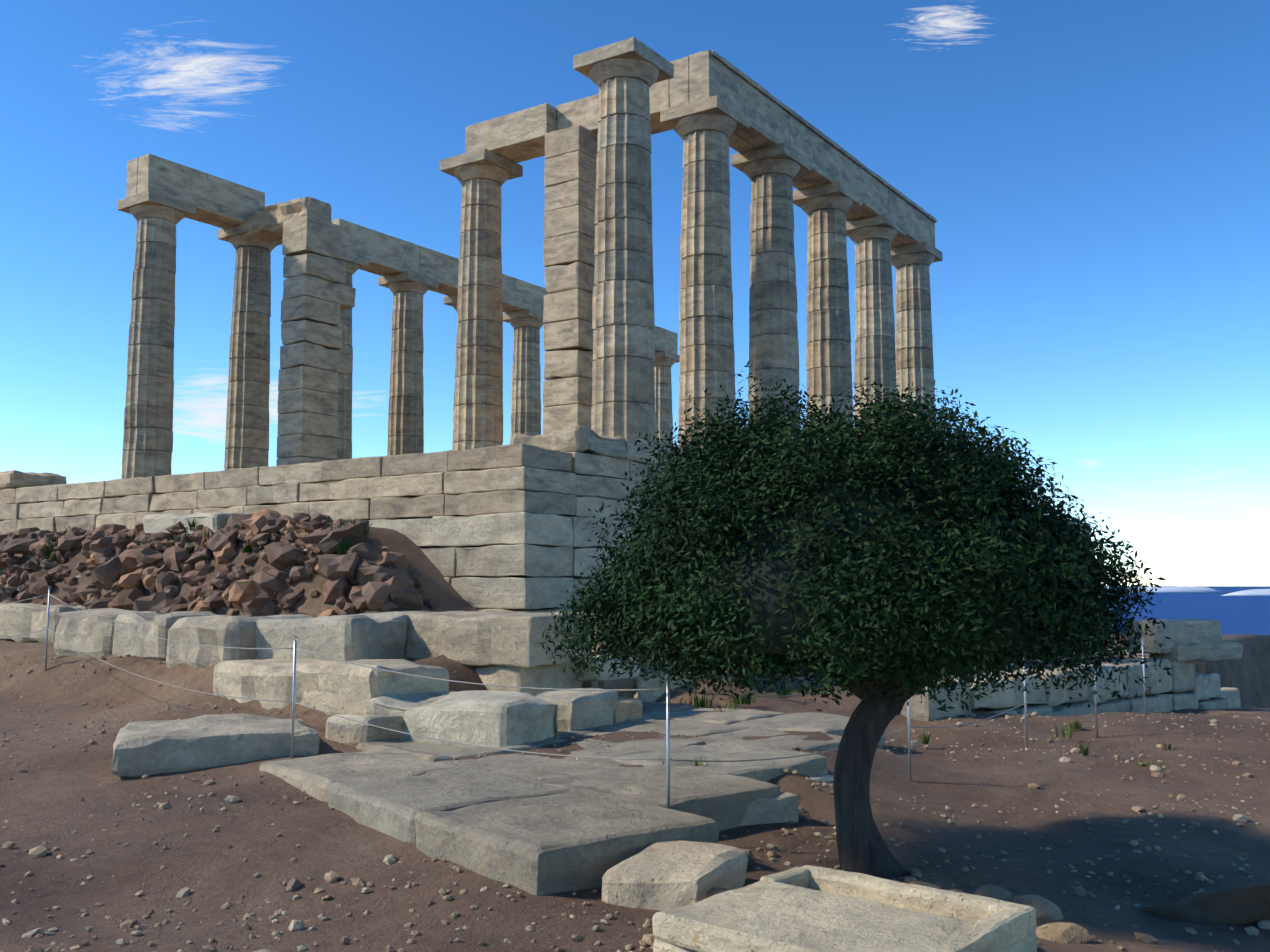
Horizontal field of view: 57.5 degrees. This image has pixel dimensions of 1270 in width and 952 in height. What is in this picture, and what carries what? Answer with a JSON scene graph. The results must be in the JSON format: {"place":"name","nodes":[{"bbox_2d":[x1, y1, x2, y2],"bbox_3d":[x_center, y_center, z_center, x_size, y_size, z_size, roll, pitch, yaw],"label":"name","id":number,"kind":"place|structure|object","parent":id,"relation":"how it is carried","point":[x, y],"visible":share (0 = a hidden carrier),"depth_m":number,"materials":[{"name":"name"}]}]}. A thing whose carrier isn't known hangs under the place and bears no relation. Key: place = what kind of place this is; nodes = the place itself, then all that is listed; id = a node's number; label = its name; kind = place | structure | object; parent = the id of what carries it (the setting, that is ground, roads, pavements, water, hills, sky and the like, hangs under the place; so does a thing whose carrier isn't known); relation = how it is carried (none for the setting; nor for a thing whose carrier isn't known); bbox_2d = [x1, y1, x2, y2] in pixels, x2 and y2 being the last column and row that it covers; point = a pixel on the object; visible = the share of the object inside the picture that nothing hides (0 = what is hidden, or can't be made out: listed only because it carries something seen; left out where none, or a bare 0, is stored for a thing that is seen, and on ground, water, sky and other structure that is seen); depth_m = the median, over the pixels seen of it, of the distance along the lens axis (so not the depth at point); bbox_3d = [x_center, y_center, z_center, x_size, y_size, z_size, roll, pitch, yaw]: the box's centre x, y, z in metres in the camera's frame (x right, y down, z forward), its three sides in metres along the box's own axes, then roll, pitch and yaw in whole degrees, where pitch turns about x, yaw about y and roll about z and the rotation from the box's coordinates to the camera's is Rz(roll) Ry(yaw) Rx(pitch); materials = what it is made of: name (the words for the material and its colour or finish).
{"place":"outdoors","nodes":[
{"label":"outdoors","id":0,"kind":"place"},
{"bbox_2d":[173,405,225,439],"bbox_3d":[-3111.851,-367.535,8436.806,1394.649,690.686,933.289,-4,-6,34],"label":"cloud","id":1,"kind":"structure","parent":0,"point":[210,420],"depth_m":8436.70,"materials":[{"name":"white"}]},
{"bbox_2d":[142,43,257,112],"bbox_3d":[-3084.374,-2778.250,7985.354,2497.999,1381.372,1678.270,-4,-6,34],"label":"cloud","id":2,"kind":"structure","parent":0,"point":[200,67],"depth_m":7984.60,"materials":[{"name":"white"}]},
{"bbox_2d":[173,377,277,419],"bbox_3d":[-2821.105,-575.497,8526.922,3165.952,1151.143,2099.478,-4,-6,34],"label":"cloud","id":3,"kind":"structure","parent":0,"point":[220,403],"depth_m":8531.70,"materials":[{"name":"white"}]},
{"bbox_2d":[0,594,1179,761],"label":"barrier rope","id":4,"kind":"object","parent":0,"point":[532,688],"visible":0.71,"depth_m":8.43,"materials":[{"name":"grey"}]},
{"bbox_2d":[0,527,1269,951],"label":"ground","id":5,"kind":"structure","parent":0,"point":[208,867],"depth_m":7.87,"materials":[{"name":"brown soil"}]},
{"bbox_2d":[0,508,438,617],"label":"rubble rocks","id":6,"kind":"object","parent":5,"relation":"on","point":[384,578],"visible":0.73,"depth_m":15.45,"materials":[{"name":"brown stone"}]},
{"bbox_2d":[0,517,1177,766],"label":"weedy grass","id":7,"kind":"structure","parent":5,"relation":"on","point":[704,703],"depth_m":13.05,"materials":[{"name":"green plant"}]},
{"bbox_2d":[45,586,1146,808],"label":"rope barrier posts","id":8,"kind":"object","parent":5,"relation":"on","point":[667,729],"visible":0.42,"depth_m":9.19,"materials":[{"name":"grey metal"}]},
{"bbox_2d":[0,512,1242,951],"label":"stone blocks","id":9,"kind":"structure","parent":5,"relation":"on","point":[546,826],"depth_m":9.18,"materials":[{"name":"beige stone"}]},
{"bbox_2d":[0,549,1269,951],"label":"scattered stones","id":10,"kind":"object","parent":5,"relation":"on","point":[1060,931],"visible":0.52,"depth_m":6.41,"materials":[{"name":"beige stone"}]},
{"bbox_2d":[333,512,1105,667],"bbox_3d":[1.625,4.088,30.903,14.139,4.163,31.499,-4,-6,34],"label":"temple foundation","id":11,"kind":"object","parent":5,"relation":"on","point":[516,562],"depth_m":14.80,"materials":[{"name":"beige stone"}]},
{"bbox_2d":[0,37,1093,553],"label":"temple ruins","id":12,"kind":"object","parent":11,"relation":"on","point":[610,353],"visible":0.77,"depth_m":21.96,"materials":[{"name":"beige stone"}]},
{"bbox_2d":[539,361,1176,878],"bbox_3d":[1.362,0.891,6.987,3.320,3.157,3.308,-4,-6,34],"label":"tree","id":13,"kind":"object","parent":5,"relation":"on","point":[1066,563],"depth_m":6.08,"materials":[{"name":"green plant"}]},
{"bbox_2d":[1140,883,1269,924],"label":"earth outcrops","id":14,"kind":"object","parent":5,"relation":"on","point":[1247,904],"visible":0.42,"depth_m":6.08,"materials":[{"name":"brown soil"}]},
{"bbox_2d":[0,0,1269,585],"label":"sky","id":15,"kind":"structure","parent":0,"point":[1093,176],"materials":[{"name":"blue"}]},
{"bbox_2d":[918,7,975,43],"bbox_3d":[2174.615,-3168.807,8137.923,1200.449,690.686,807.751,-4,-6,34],"label":"cloud","id":16,"kind":"structure","parent":0,"point":[948,23],"depth_m":8137.67,"materials":[{"name":"white"}]},
{"bbox_2d":[1104,586,1269,634],"bbox_3d":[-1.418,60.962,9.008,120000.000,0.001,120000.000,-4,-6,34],"label":"sea","id":17,"kind":"structure","parent":0,"point":[1241,614],"depth_m":2950.55,"materials":[{"name":"blue liquid"}]},
{"bbox_2d":[1107,586,1269,595],"bbox_3d":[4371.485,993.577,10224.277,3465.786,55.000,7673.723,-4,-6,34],"label":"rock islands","id":18,"kind":"object","parent":17,"relation":"on","point":[1194,589],"visible":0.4,"depth_m":8730.12,"materials":[{"name":"grey stone"}]},
{"bbox_2d":[1118,493,1269,531],"bbox_3d":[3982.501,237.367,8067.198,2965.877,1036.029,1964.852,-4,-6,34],"label":"cloud","id":19,"kind":"structure","parent":0,"point":[1203,511],"depth_m":8067.50,"materials":[{"name":"white"}]}
]}

